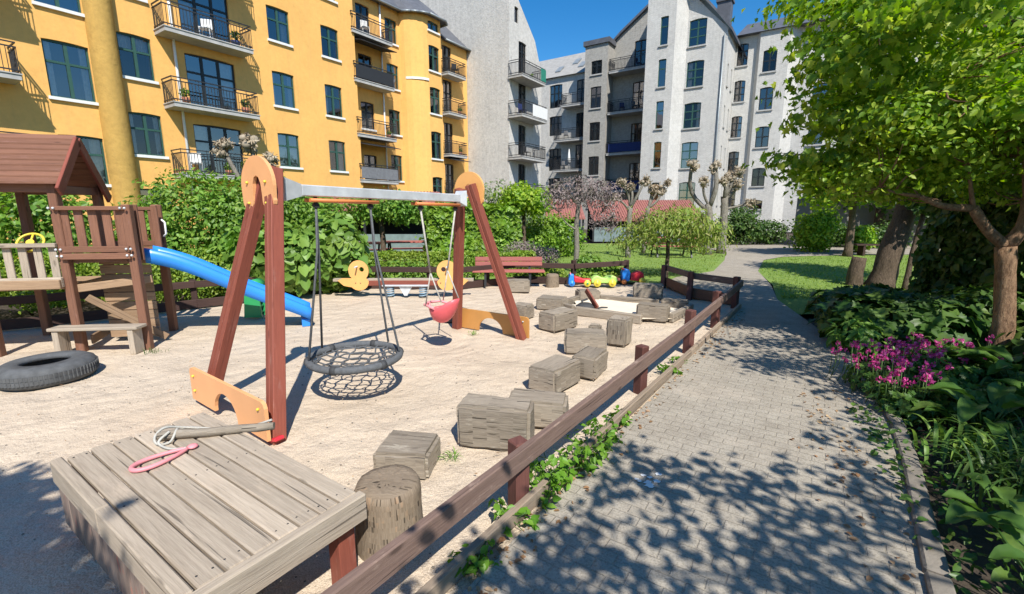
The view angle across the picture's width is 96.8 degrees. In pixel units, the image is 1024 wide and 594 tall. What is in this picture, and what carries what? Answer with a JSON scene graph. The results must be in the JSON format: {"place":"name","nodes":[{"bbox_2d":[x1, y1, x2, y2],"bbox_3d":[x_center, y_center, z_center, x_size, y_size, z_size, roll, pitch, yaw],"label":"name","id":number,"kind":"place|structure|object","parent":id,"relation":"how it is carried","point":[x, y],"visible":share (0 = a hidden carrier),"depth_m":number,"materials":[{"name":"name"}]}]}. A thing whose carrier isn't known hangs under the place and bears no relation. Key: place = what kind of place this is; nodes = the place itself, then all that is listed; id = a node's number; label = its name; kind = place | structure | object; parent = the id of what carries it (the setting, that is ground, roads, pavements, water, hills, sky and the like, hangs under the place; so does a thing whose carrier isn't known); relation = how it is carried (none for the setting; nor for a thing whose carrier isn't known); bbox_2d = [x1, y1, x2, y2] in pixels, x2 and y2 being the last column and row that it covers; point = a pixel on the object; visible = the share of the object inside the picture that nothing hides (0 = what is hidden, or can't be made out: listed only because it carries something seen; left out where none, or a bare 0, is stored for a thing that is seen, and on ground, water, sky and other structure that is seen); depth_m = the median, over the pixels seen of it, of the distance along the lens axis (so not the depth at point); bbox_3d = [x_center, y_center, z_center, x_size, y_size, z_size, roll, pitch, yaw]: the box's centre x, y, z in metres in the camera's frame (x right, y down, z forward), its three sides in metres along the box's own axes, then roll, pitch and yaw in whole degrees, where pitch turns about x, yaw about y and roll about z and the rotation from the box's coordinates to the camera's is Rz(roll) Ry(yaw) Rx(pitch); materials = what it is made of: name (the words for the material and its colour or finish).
{"place":"outdoors","nodes":[
{"label":"outdoors","id":0,"kind":"place"},
{"bbox_2d":[0,283,731,593],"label":"sand","id":1,"kind":"structure","parent":0,"point":[55,557],"depth_m":4.36,"materials":[{"name":"sand"}]},
{"bbox_2d":[0,350,99,390],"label":"tyre","id":2,"kind":"object","parent":1,"relation":"on","point":[41,371],"visible":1,"depth_m":4.67,"materials":[{"name":"grey rubber"}]},
{"bbox_2d":[46,323,146,353],"bbox_3d":[-5.180,0.536,5.708,1.024,0.355,0.200,-1,11,-6],"label":"play bench","id":3,"kind":"object","parent":1,"relation":"on","point":[60,337],"visible":0.86,"depth_m":5.65,"materials":[{"name":"grey wood"}]},
{"bbox_2d":[0,277,255,329],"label":"side fence","id":4,"kind":"object","parent":1,"relation":"on","point":[193,285],"visible":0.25,"depth_m":7.38,"materials":[{"name":"brown wood"}]},
{"bbox_2d":[0,133,311,356],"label":"play tower","id":5,"kind":"structure","parent":1,"relation":"on","point":[54,168],"depth_m":5.73,"materials":[{"name":"brown wood"}]},
{"bbox_2d":[50,412,366,593],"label":"wooden deck","id":6,"kind":"structure","parent":1,"relation":"on","point":[244,513],"depth_m":2.07,"materials":[{"name":"grey wood"}]},
{"bbox_2d":[128,443,197,472],"bbox_3d":[-1.853,0.854,2.426,0.129,0.024,0.315,7,13,32],"label":"trapeze ring","id":7,"kind":"object","parent":6,"relation":"on","point":[133,469],"visible":1,"depth_m":2.40,"materials":[{"name":"pink plastic"}]},
{"bbox_2d":[153,419,274,449],"bbox_3d":[-1.742,0.796,2.639,0.614,0.067,0.282,0,11,0],"label":"rope stick","id":8,"kind":"object","parent":6,"relation":"on","point":[182,432],"visible":1,"depth_m":2.66,"materials":[{"name":"grey wood"}]},
{"bbox_2d":[244,278,264,317],"bbox_3d":[-4.295,0.012,7.587,0.291,0.630,0.238,0,11,0],"label":"spring toy","id":9,"kind":"object","parent":1,"relation":"on","point":[253,308],"visible":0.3,"depth_m":7.52,"materials":[{"name":"green plastic"}]},
{"bbox_2d":[195,209,371,296],"bbox_3d":[-4.740,-0.837,9.495,3.515,1.980,1.718,-4,12,-21],"label":"hydrangea bush","id":10,"kind":"object","parent":1,"relation":"on","point":[342,248],"visible":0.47,"depth_m":9.31,"materials":[{"name":"green plant"}]},
{"bbox_2d":[189,155,529,444],"bbox_3d":[-1.321,-0.302,5.095,1.414,2.328,3.727,8,13,35],"label":"swing frame","id":11,"kind":"object","parent":1,"relation":"on","point":[268,189],"visible":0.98,"depth_m":3.99,"materials":[{"name":"red wood"}]},
{"bbox_2d":[303,208,403,375],"bbox_3d":[-1.540,-0.087,4.341,0.918,1.529,0.918,-8,13,-36],"label":"nest swing","id":12,"kind":"object","parent":11,"relation":"hanging from","point":[309,361],"visible":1,"depth_m":4.49,"materials":[{"name":"fabric"}]},
{"bbox_2d":[420,210,459,322],"bbox_3d":[-0.909,-0.379,5.765,0.459,1.462,0.488,-2,11,-10],"label":"baby swing","id":13,"kind":"object","parent":11,"relation":"hanging from","point":[445,312],"visible":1,"depth_m":5.75,"materials":[{"name":"red plastic"}]},
{"bbox_2d":[354,464,422,560],"bbox_3d":[-0.664,1.150,2.457,0.369,0.378,0.375,0,11,0],"label":"log stump","id":14,"kind":"object","parent":1,"relation":"on","point":[393,501],"visible":0.74,"depth_m":2.33,"materials":[{"name":"brown wood"}]},
{"bbox_2d":[333,260,473,296],"bbox_3d":[-2.250,-0.376,9.396,2.902,0.776,0.400,0,11,0],"label":"duck seesaw","id":15,"kind":"object","parent":1,"relation":"on","point":[359,280],"visible":0.91,"depth_m":9.36,"materials":[{"name":"yellow wood"}]},
{"bbox_2d":[373,431,440,478],"bbox_3d":[-0.731,1.106,3.192,0.394,0.205,0.349,1,11,6],"label":"timber block","id":16,"kind":"object","parent":1,"relation":"on","point":[419,453],"depth_m":3.08,"materials":[{"name":"grey wood"}]},
{"bbox_2d":[447,539,502,577],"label":"weed","id":17,"kind":"object","parent":1,"relation":"on","point":[483,564],"visible":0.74,"depth_m":2.25,"materials":[{"name":"green plant"}]},
{"bbox_2d":[457,393,534,449],"bbox_3d":[-0.122,0.963,3.491,0.569,0.356,0.268,2,11,11],"label":"timber block","id":18,"kind":"object","parent":1,"relation":"on","point":[492,422],"depth_m":3.39,"materials":[{"name":"grey wood"}]},
{"bbox_2d":[367,260,628,289],"bbox_3d":[-0.781,-0.521,10.778,7.638,0.640,0.809,-2,11,-9],"label":"fence","id":19,"kind":"object","parent":1,"relation":"on","point":[573,266],"visible":0.38,"depth_m":10.90,"materials":[{"name":"brown wood"}]},
{"bbox_2d":[472,257,544,286],"bbox_3d":[-0.080,-0.601,10.735,1.680,0.661,0.526,0,11,0],"label":"park bench","id":20,"kind":"object","parent":1,"relation":"on","point":[529,262],"visible":0.84,"depth_m":10.86,"materials":[{"name":"red paint"}]},
{"bbox_2d":[488,497,539,536],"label":"weed","id":21,"kind":"object","parent":1,"relation":"on","point":[533,520],"visible":0.69,"depth_m":2.58,"materials":[{"name":"green plant"}]},
{"bbox_2d":[321,276,743,593],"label":"path fence","id":22,"kind":"object","parent":1,"relation":"on","point":[373,572],"visible":0.88,"depth_m":2.60,"materials":[{"name":"brown wood"}]},
{"bbox_2d":[508,388,567,427],"bbox_3d":[0.221,0.948,3.869,0.511,0.244,0.287,2,11,12],"label":"timber block","id":23,"kind":"object","parent":1,"relation":"on","point":[550,406],"depth_m":3.74,"materials":[{"name":"brown wood"}]},
{"bbox_2d":[529,460,565,511],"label":"weed","id":24,"kind":"object","parent":1,"relation":"on","point":[554,477],"visible":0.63,"depth_m":2.81,"materials":[{"name":"green plant"}]},
{"bbox_2d":[536,295,567,309],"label":"timber block","id":25,"kind":"object","parent":1,"relation":"on","point":[546,302],"depth_m":8.15,"materials":[{"name":"brown wood"}]},
{"bbox_2d":[528,355,580,391],"bbox_3d":[0.439,0.789,4.650,0.349,0.260,0.510,9,14,38],"label":"timber block","id":26,"kind":"object","parent":1,"relation":"on","point":[559,373],"depth_m":4.51,"materials":[{"name":"grey wood"}]},
{"bbox_2d":[538,307,577,331],"bbox_3d":[0.710,0.339,6.948,0.570,0.279,0.350,-10,15,-42],"label":"timber block","id":27,"kind":"object","parent":1,"relation":"on","point":[557,319],"depth_m":6.79,"materials":[{"name":"brown wood"}]},
{"bbox_2d":[530,440,597,499],"bbox_3d":[0.339,1.093,3.072,0.449,0.251,0.493,-4,12,-20],"label":"weed","id":28,"kind":"object","parent":1,"relation":"on","point":[564,465],"visible":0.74,"depth_m":2.97,"materials":[{"name":"green plant"}]},
{"bbox_2d":[564,328,606,353],"bbox_3d":[0.929,0.562,5.777,0.526,0.288,0.332,1,11,6],"label":"timber block","id":29,"kind":"object","parent":1,"relation":"on","point":[577,339],"depth_m":5.63,"materials":[{"name":"brown wood"}]},
{"bbox_2d":[559,420,612,472],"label":"weed","id":30,"kind":"object","parent":1,"relation":"on","point":[603,449],"visible":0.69,"depth_m":3.18,"materials":[{"name":"green plant"}]},
{"bbox_2d":[571,345,607,379],"bbox_3d":[0.861,0.717,5.004,0.292,0.263,0.427,6,13,30],"label":"timber block","id":31,"kind":"object","parent":1,"relation":"on","point":[593,360],"depth_m":4.85,"materials":[{"name":"brown wood"}]},
{"bbox_2d":[585,414,623,443],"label":"weed","id":32,"kind":"object","parent":1,"relation":"on","point":[611,434],"visible":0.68,"depth_m":3.49,"materials":[{"name":"green plant"}]},
{"bbox_2d":[607,315,632,346],"bbox_3d":[1.450,0.451,6.124,0.290,0.373,0.294,7,13,32],"label":"timber block","id":33,"kind":"object","parent":1,"relation":"on","point":[619,330],"depth_m":6.02,"materials":[{"name":"brown wood"}]},
{"bbox_2d":[563,294,693,323],"bbox_3d":[1.979,0.184,8.127,2.123,0.150,1.518,7,13,34],"label":"sandbox frame","id":34,"kind":"object","parent":1,"relation":"on","point":[677,314],"visible":0.64,"depth_m":7.70,"materials":[{"name":"grey wood"}]},
{"bbox_2d":[572,299,678,318],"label":"sandbox sand","id":35,"kind":"structure","parent":34,"relation":"in","point":[621,306],"depth_m":8.33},
{"bbox_2d":[633,282,663,299],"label":"timber block","id":36,"kind":"object","parent":1,"relation":"on","point":[647,290],"depth_m":9.21,"materials":[{"name":"grey wood"}]},
{"bbox_2d":[636,301,669,322],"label":"timber block","id":37,"kind":"object","parent":1,"relation":"on","point":[658,312],"depth_m":7.32,"materials":[{"name":"brown wood"}]},
{"bbox_2d":[660,265,732,304],"bbox_3d":[3.652,-0.275,9.518,0.482,0.630,2.339,-3,11,-13],"label":"corner fence","id":38,"kind":"object","parent":1,"relation":"on","point":[689,291],"visible":0.7,"depth_m":9.08,"materials":[{"name":"brown wood"}]},
{"bbox_2d":[88,244,724,282],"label":"lawn","id":39,"kind":"structure","parent":0,"point":[650,278],"depth_m":16.15,"materials":[{"name":"plant"}]},
{"bbox_2d":[0,0,470,258],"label":"apartment building","id":40,"kind":"structure","parent":39,"relation":"on","point":[105,81],"depth_m":21.35,"materials":[{"name":"yellow paint"}]},
{"bbox_2d":[41,38,98,105],"bbox_3d":[-16.208,-8.198,16.620,0.390,2.070,1.400,7,13,33],"label":"window","id":41,"kind":"structure","parent":40,"relation":"in","point":[45,42],"depth_m":16.62,"materials":[{"name":"glass"}]},
{"bbox_2d":[77,136,111,186],"bbox_3d":[-16.208,-5.138,17.204,0.390,1.860,1.400,7,13,33],"label":"window","id":42,"kind":"structure","parent":40,"relation":"in","point":[96,156],"depth_m":17.62,"materials":[{"name":"glass"}]},
{"bbox_2d":[116,32,158,84],"bbox_3d":[-15.040,-9.527,18.143,0.390,1.750,1.240,7,13,33],"label":"window","id":43,"kind":"structure","parent":40,"relation":"in","point":[137,45],"depth_m":18.14,"materials":[{"name":"glass"}]},
{"bbox_2d":[128,112,168,159],"bbox_3d":[-15.040,-6.629,18.696,0.390,1.770,1.240,7,13,33],"label":"window","id":44,"kind":"structure","parent":40,"relation":"in","point":[156,130],"depth_m":18.74,"materials":[{"name":"green paint"}]},
{"bbox_2d":[178,0,230,42],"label":"balcony door","id":45,"kind":"structure","parent":40,"relation":"in","point":[185,2],"depth_m":19.67,"materials":[{"name":"black paint"}]},
{"bbox_2d":[184,53,237,110],"bbox_3d":[-13.586,-9.550,20.504,0.222,2.270,2.020,7,13,33],"label":"balcony door","id":46,"kind":"structure","parent":40,"relation":"in","point":[223,77],"depth_m":20.87,"materials":[{"name":"black paint"}]},
{"bbox_2d":[193,124,242,174],"bbox_3d":[-13.586,-6.756,21.038,0.222,2.180,2.020,7,13,33],"label":"balcony door","id":47,"kind":"structure","parent":40,"relation":"in","point":[201,141],"depth_m":20.61,"materials":[{"name":"black paint"}]},
{"bbox_2d":[266,5,292,47],"bbox_3d":[-11.647,-13.429,22.559,0.390,1.680,1.280,7,13,33],"label":"window","id":48,"kind":"structure","parent":40,"relation":"in","point":[283,25],"depth_m":22.80,"materials":[{"name":"glass"}]},
{"bbox_2d":[272,71,298,110],"bbox_3d":[-11.647,-10.478,23.123,0.390,1.750,1.280,7,13,33],"label":"window","id":49,"kind":"structure","parent":40,"relation":"in","point":[282,85],"depth_m":23.21,"materials":[{"name":"green paint"}]},
{"bbox_2d":[277,133,303,169],"bbox_3d":[-11.647,-7.580,23.676,0.390,1.770,1.280,7,13,33],"label":"window","id":50,"kind":"structure","parent":40,"relation":"in","point":[288,160],"depth_m":23.75,"materials":[{"name":"glass"}]},
{"bbox_2d":[327,191,439,251],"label":"shed","id":51,"kind":"structure","parent":39,"relation":"on","point":[394,233],"depth_m":18.69,"materials":[{"name":"black metal"}]},
{"bbox_2d":[337,186,432,260],"bbox_3d":[-3.693,-1.924,13.156,2.791,2.555,2.007,0,11,0],"label":"lollipop tree","id":52,"kind":"object","parent":39,"relation":"on","point":[399,212],"visible":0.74,"depth_m":12.69,"materials":[{"name":"green plant"}]},
{"bbox_2d":[364,249,536,277],"bbox_3d":[-2.365,-0.894,12.444,6.088,0.807,0.986,-1,11,-4],"label":"clipped hedge","id":53,"kind":"object","parent":39,"relation":"on","point":[392,255],"visible":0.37,"depth_m":12.14,"materials":[{"name":"green plant"}]},
{"bbox_2d":[421,201,523,266],"bbox_3d":[-1.284,-1.968,14.621,3.315,2.205,1.645,-1,11,-6],"label":"ivy hedge","id":54,"kind":"object","parent":39,"relation":"on","point":[504,220],"visible":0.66,"depth_m":14.00,"materials":[{"name":"green plant"}]},
{"bbox_2d":[490,180,555,249],"bbox_3d":[0.390,-2.551,15.605,2.270,2.861,2.051,0,11,0],"label":"lollipop tree","id":55,"kind":"object","parent":39,"relation":"on","point":[530,198],"visible":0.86,"depth_m":15.10,"materials":[{"name":"green plant"}]},
{"bbox_2d":[500,239,560,262],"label":"round shrub","id":56,"kind":"object","parent":39,"relation":"on","point":[542,252],"visible":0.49,"depth_m":13.93,"materials":[{"name":"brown plant"}]},
{"bbox_2d":[513,262,621,283],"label":"plant","id":57,"kind":"object","parent":39,"relation":"on","point":[558,271],"visible":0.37,"depth_m":11.25,"materials":[{"name":"green plant"}]},
{"bbox_2d":[540,171,624,262],"bbox_3d":[1.974,-2.047,12.775,2.381,2.934,1.455,0,11,0],"label":"bare tree","id":58,"kind":"object","parent":39,"relation":"on","point":[566,192],"visible":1,"depth_m":12.53,"materials":[{"name":"grey plant"}]},
{"bbox_2d":[575,253,620,275],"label":"plant","id":59,"kind":"object","parent":39,"relation":"on","point":[586,258],"visible":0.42,"depth_m":11.46,"materials":[{"name":"green plant"}]},
{"bbox_2d":[610,174,652,257],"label":"pollard tree","id":60,"kind":"object","parent":39,"relation":"on","point":[644,181],"visible":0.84,"depth_m":16.66,"materials":[{"name":"brown plant"}]},
{"bbox_2d":[641,178,671,252],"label":"pollard tree","id":61,"kind":"object","parent":39,"relation":"on","point":[655,190],"visible":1,"depth_m":18.48,"materials":[{"name":"brown plant"}]},
{"bbox_2d":[601,201,737,276],"bbox_3d":[4.215,-1.446,11.854,3.812,2.098,2.404,0,11,0],"label":"weeping tree","id":62,"kind":"object","parent":39,"relation":"on","point":[674,222],"visible":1,"depth_m":11.58,"materials":[{"name":"green plant"}]},
{"bbox_2d":[686,159,721,254],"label":"pollard tree","id":63,"kind":"object","parent":39,"relation":"on","point":[715,165],"visible":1,"depth_m":17.74,"materials":[{"name":"brown plant"}]},
{"bbox_2d":[713,165,757,253],"bbox_3d":[8.910,-3.472,18.329,1.750,3.645,0.872,0,11,0],"label":"pollard tree","id":64,"kind":"object","parent":39,"relation":"on","point":[728,181],"visible":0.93,"depth_m":18.14,"materials":[{"name":"brown plant"}]},
{"bbox_2d":[0,229,1023,593],"bbox_3d":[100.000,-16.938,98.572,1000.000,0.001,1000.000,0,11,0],"label":"ground","id":65,"kind":"structure","parent":0,"point":[978,535],"depth_m":2.88,"materials":[{"name":"soil"}]},
{"bbox_2d":[0,192,116,302],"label":"leafy shrub","id":66,"kind":"object","parent":65,"relation":"on","point":[12,226],"visible":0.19,"depth_m":8.59,"materials":[{"name":"green plant"}]},
{"bbox_2d":[0,246,228,315],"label":"hedge","id":67,"kind":"object","parent":65,"relation":"on","point":[85,271],"visible":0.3,"depth_m":8.30,"materials":[{"name":"green plant"}]},
{"bbox_2d":[87,166,346,290],"bbox_3d":[-6.336,-1.496,10.180,5.467,2.811,2.971,0,11,0],"label":"leafy shrub","id":68,"kind":"object","parent":65,"relation":"on","point":[217,222],"visible":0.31,"depth_m":9.47,"materials":[{"name":"green plant"}]},
{"bbox_2d":[209,132,279,183],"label":"pollard tree","id":69,"kind":"object","parent":65,"relation":"on","point":[248,142],"visible":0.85,"depth_m":11.68,"materials":[{"name":"beige plant"}]},
{"bbox_2d":[367,259,478,280],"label":"plant","id":70,"kind":"object","parent":65,"relation":"on","point":[403,274],"visible":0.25,"depth_m":10.84,"materials":[{"name":"green plant"}]},
{"bbox_2d":[420,0,547,220],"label":"gable building","id":71,"kind":"structure","parent":65,"relation":"on","point":[496,37],"depth_m":33.70,"materials":[{"name":"white paint"}]},
{"bbox_2d":[521,211,589,258],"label":"leafy shrub","id":72,"kind":"object","parent":65,"relation":"on","point":[555,231],"visible":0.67,"depth_m":16.71,"materials":[{"name":"green plant"}]},
{"bbox_2d":[586,200,699,241],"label":"shed","id":73,"kind":"structure","parent":65,"relation":"on","point":[595,235],"depth_m":26.50,"materials":[{"name":"red tile"}]},
{"bbox_2d":[694,204,793,244],"bbox_3d":[12.084,-3.818,23.996,5.599,2.211,2.768,0,11,0],"label":"dark shrub","id":74,"kind":"object","parent":65,"relation":"on","point":[747,227],"visible":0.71,"depth_m":23.48,"materials":[{"name":"green plant"}]},
{"bbox_2d":[783,207,845,251],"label":"leafy shrub","id":75,"kind":"object","parent":65,"relation":"on","point":[814,231],"visible":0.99,"depth_m":19.16,"materials":[{"name":"green plant"}]},
{"bbox_2d":[793,219,914,248],"bbox_3d":[16.309,-3.000,21.733,5.347,1.497,2.192,3,11,18],"label":"dark shrub","id":76,"kind":"object","parent":65,"relation":"on","point":[881,229],"visible":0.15,"depth_m":21.41,"materials":[{"name":"green plant"}]},
{"bbox_2d":[820,316,894,359],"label":"spreading shrub","id":77,"kind":"object","parent":65,"relation":"on","point":[864,334],"visible":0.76,"depth_m":5.61,"materials":[{"name":"green plant"}]},
{"bbox_2d":[840,225,877,251],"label":"leafy shrub","id":78,"kind":"object","parent":65,"relation":"on","point":[864,234],"visible":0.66,"depth_m":18.86,"materials":[{"name":"green plant"}]},
{"bbox_2d":[726,13,1013,231],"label":"corner building","id":79,"kind":"structure","parent":65,"relation":"on","point":[757,64],"depth_m":36.51,"materials":[{"name":"white paint"}]},
{"bbox_2d":[730,0,1023,204],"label":"maple tree","id":80,"kind":"object","parent":65,"relation":"on","point":[903,34],"visible":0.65,"depth_m":5.38,"materials":[{"name":"green plant"}]},
{"bbox_2d":[792,198,963,244],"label":"garden wall","id":81,"kind":"structure","parent":65,"relation":"on","point":[864,216],"depth_m":23.58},
{"bbox_2d":[803,282,990,357],"bbox_3d":[5.506,0.200,6.785,1.993,0.997,3.549,6,12,30],"label":"spreading shrub","id":82,"kind":"object","parent":65,"relation":"on","point":[901,314],"visible":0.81,"depth_m":5.57,"materials":[{"name":"green plant"}]},
{"bbox_2d":[799,19,1023,349],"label":"lime leaved tree","id":83,"kind":"object","parent":65,"relation":"on","point":[1011,181],"visible":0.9,"depth_m":4.84,"materials":[{"name":"green plant"}]},
{"bbox_2d":[813,96,1020,230],"bbox_3d":[20.371,-5.941,20.756,11.934,8.167,7.472,9,14,40],"label":"background tree","id":84,"kind":"object","parent":65,"relation":"on","point":[880,212],"visible":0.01,"depth_m":22.36,"materials":[{"name":"green plant"}]},
{"bbox_2d":[883,409,955,593],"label":"kerb","id":85,"kind":"structure","parent":65,"relation":"on","point":[935,570],"depth_m":2.55,"materials":[{"name":"concrete"}]},
{"bbox_2d":[825,331,1023,428],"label":"cranesbill","id":86,"kind":"object","parent":65,"relation":"on","point":[887,381],"visible":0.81,"depth_m":4.23,"materials":[{"name":"pink plant"}]},
{"bbox_2d":[848,402,1023,593],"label":"bed groundcover","id":87,"kind":"object","parent":65,"relation":"on","point":[968,557],"visible":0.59,"depth_m":2.86,"materials":[{"name":"green plant"}]},
{"bbox_2d":[895,422,1023,507],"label":"daylily","id":88,"kind":"object","parent":87,"relation":"on","point":[1014,480],"visible":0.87,"depth_m":2.90,"materials":[{"name":"green plant"}]},
{"bbox_2d":[901,370,1023,437],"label":"hosta","id":89,"kind":"object","parent":87,"relation":"on","point":[1008,400],"visible":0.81,"depth_m":3.64,"materials":[{"name":"green plant"}]},
{"bbox_2d":[903,413,1023,491],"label":"iris clump","id":90,"kind":"object","parent":87,"relation":"on","point":[943,434],"visible":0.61,"depth_m":3.28,"materials":[{"name":"green plant"}]},
{"bbox_2d":[941,472,1023,530],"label":"broad leaf plant","id":91,"kind":"object","parent":87,"relation":"on","point":[956,508],"visible":0.67,"depth_m":2.56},
{"bbox_2d":[955,499,1023,588],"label":"broad leaf plant","id":92,"kind":"object","parent":87,"relation":"on","point":[1012,539],"visible":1,"depth_m":2.15,"materials":[{"name":"plant"}]},
{"bbox_2d":[907,172,1023,331],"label":"hornbeam hedge","id":93,"kind":"object","parent":65,"relation":"on","point":[953,261],"visible":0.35,"depth_m":7.50,"materials":[{"name":"green plant"}]},
{"bbox_2d":[927,283,1023,392],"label":"groundcover shrub","id":94,"kind":"object","parent":65,"relation":"on","point":[973,297],"visible":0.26,"depth_m":5.60,"materials":[{"name":"green plant"}]},
{"bbox_2d":[944,345,1023,410],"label":"hosta","id":95,"kind":"object","parent":65,"relation":"on","point":[1000,365],"visible":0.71,"depth_m":4.32,"materials":[{"name":"green plant"}]},
{"bbox_2d":[539,52,584,226],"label":"building","id":96,"kind":"structure","parent":0,"point":[562,96],"depth_m":46.41,"materials":[{"name":"white paint"}]},
{"bbox_2d":[581,0,741,228],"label":"apartment building","id":97,"kind":"structure","parent":0,"point":[677,86],"depth_m":36.58,"materials":[{"name":"white paint"}]},
{"bbox_2d":[519,0,824,61],"label":"sky","id":98,"kind":"structure","parent":0,"point":[559,28],"materials":[{"name":"blue"}]},
{"bbox_2d":[462,245,939,593],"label":"path","id":99,"kind":"structure","parent":0,"point":[729,503],"depth_m":2.87,"materials":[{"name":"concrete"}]},
{"bbox_2d":[468,311,916,593],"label":"leaf litter","id":100,"kind":"object","parent":99,"relation":"on","point":[868,577],"visible":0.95,"depth_m":2.69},
{"bbox_2d":[386,244,1023,298],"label":"grass","id":101,"kind":"structure","parent":0,"point":[812,276],"depth_m":14.09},
{"bbox_2d":[758,255,1023,313],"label":"side lawn","id":102,"kind":"structure","parent":0,"point":[798,304],"depth_m":12.46,"materials":[{"name":"plant"}]},
{"bbox_2d":[782,143,906,256],"bbox_3d":[13.259,-3.698,16.759,5.830,4.679,3.412,0,11,0],"label":"young tree","id":103,"kind":"object","parent":102,"relation":"on","point":[848,245],"visible":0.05,"depth_m":17.01,"materials":[{"name":"green plant"}]},
{"bbox_2d":[845,256,866,285],"bbox_3d":[8.147,-0.575,10.792,0.410,0.781,0.426,0,11,0],"label":"tree stump","id":104,"kind":"object","parent":102,"relation":"on","point":[855,270],"visible":0.86,"depth_m":10.66,"materials":[{"name":"brown wood"}]},
{"bbox_2d":[901,183,932,289],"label":"thin stem","id":105,"kind":"object","parent":102,"relation":"on","point":[921,219],"visible":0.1,"depth_m":10.00,"materials":[{"name":"brown plant"}]},
{"bbox_2d":[863,26,1014,287],"bbox_3d":[10.081,-2.852,9.914,3.657,5.703,3.239,0,11,0],"label":"leaning tree","id":106,"kind":"object","parent":102,"relation":"on","point":[890,253],"visible":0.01,"depth_m":10.33,"materials":[{"name":"brown plant"}]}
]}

